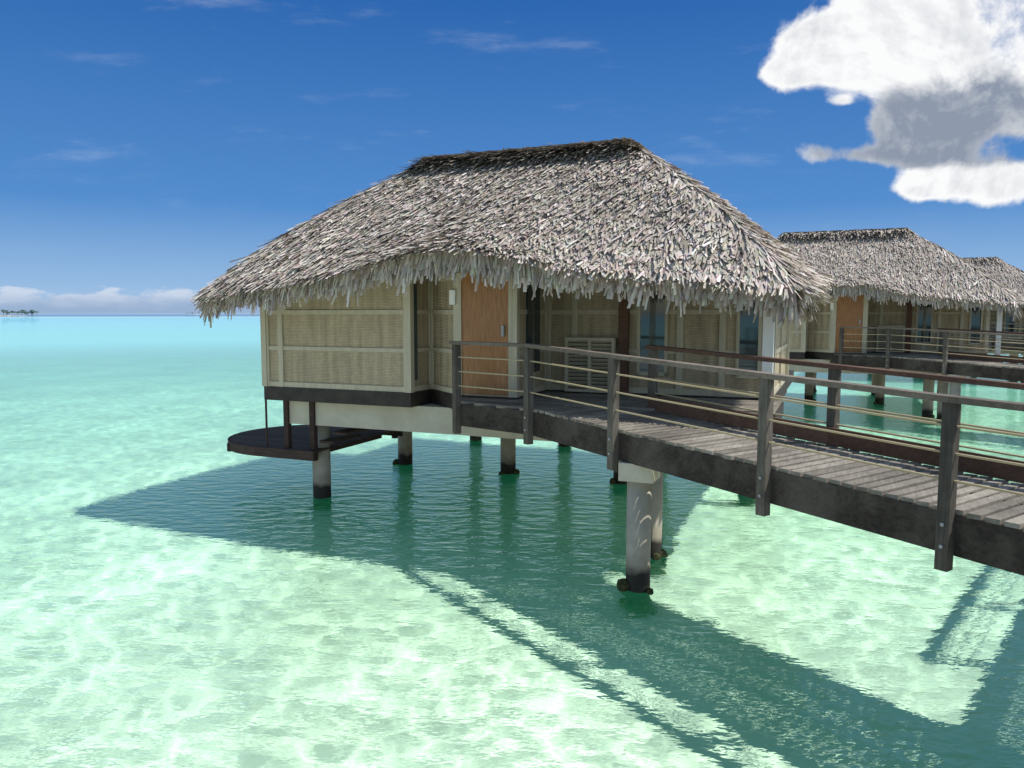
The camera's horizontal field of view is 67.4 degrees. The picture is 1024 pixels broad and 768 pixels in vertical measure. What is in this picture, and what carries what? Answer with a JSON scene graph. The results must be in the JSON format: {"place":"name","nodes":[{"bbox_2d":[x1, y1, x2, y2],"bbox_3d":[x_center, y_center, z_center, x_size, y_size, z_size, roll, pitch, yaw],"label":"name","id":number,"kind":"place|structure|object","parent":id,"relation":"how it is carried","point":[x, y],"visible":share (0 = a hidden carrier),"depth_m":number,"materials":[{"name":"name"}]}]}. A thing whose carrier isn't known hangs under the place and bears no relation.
{"place":"outdoors","nodes":[
{"label":"outdoors","id":0,"kind":"place"},
{"bbox_2d":[1,309,195,315],"bbox_3d":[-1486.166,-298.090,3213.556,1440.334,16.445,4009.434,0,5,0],"label":"motu palm","id":1,"kind":"object","parent":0,"point":[29,311],"depth_m":1235.64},
{"bbox_2d":[0,314,1023,767],"bbox_3d":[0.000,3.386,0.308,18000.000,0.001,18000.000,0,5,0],"label":"lagoon water","id":2,"kind":"structure","parent":0,"point":[180,586],"depth_m":9.06,"materials":[{"name":"teal liquid"}]},
{"bbox_2d":[0,0,1023,313],"label":"sky","id":3,"kind":"structure","parent":0,"point":[148,148],"materials":[{"name":"blue"}]},
{"label":"seabed sand","id":4,"kind":"object","parent":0,"visible":0},
{"bbox_2d":[188,137,1023,593],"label":"bungalow","id":5,"kind":"object","parent":4,"relation":"on","point":[630,309],"visible":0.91,"depth_m":11.62,"materials":[{"name":"grey plant"}]},
{"bbox_2d":[462,273,507,395],"bbox_3d":[-0.412,-0.840,12.155,0.840,2.030,0.065,2,6,23],"label":"door","id":6,"kind":"structure","parent":5,"relation":"in","point":[484,310],"depth_m":12.14,"materials":[{"name":"brown wood"}]},
{"bbox_2d":[777,227,1023,428],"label":"bungalow","id":7,"kind":"object","parent":4,"relation":"on","point":[905,299],"visible":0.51,"depth_m":25.47,"materials":[{"name":"grey plant"}]},
{"bbox_2d":[835,293,863,352],"bbox_3d":[11.288,-2.073,25.699,0.840,2.030,0.065,2,6,23],"label":"door","id":8,"kind":"structure","parent":7,"relation":"in","point":[849,312],"depth_m":25.66,"materials":[{"name":"brown wood"}]},
{"bbox_2d":[963,257,1023,382],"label":"bungalow","id":9,"kind":"object","parent":4,"relation":"on","point":[1011,277],"visible":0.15,"depth_m":39.35,"materials":[{"name":"grey plant"}]}
]}

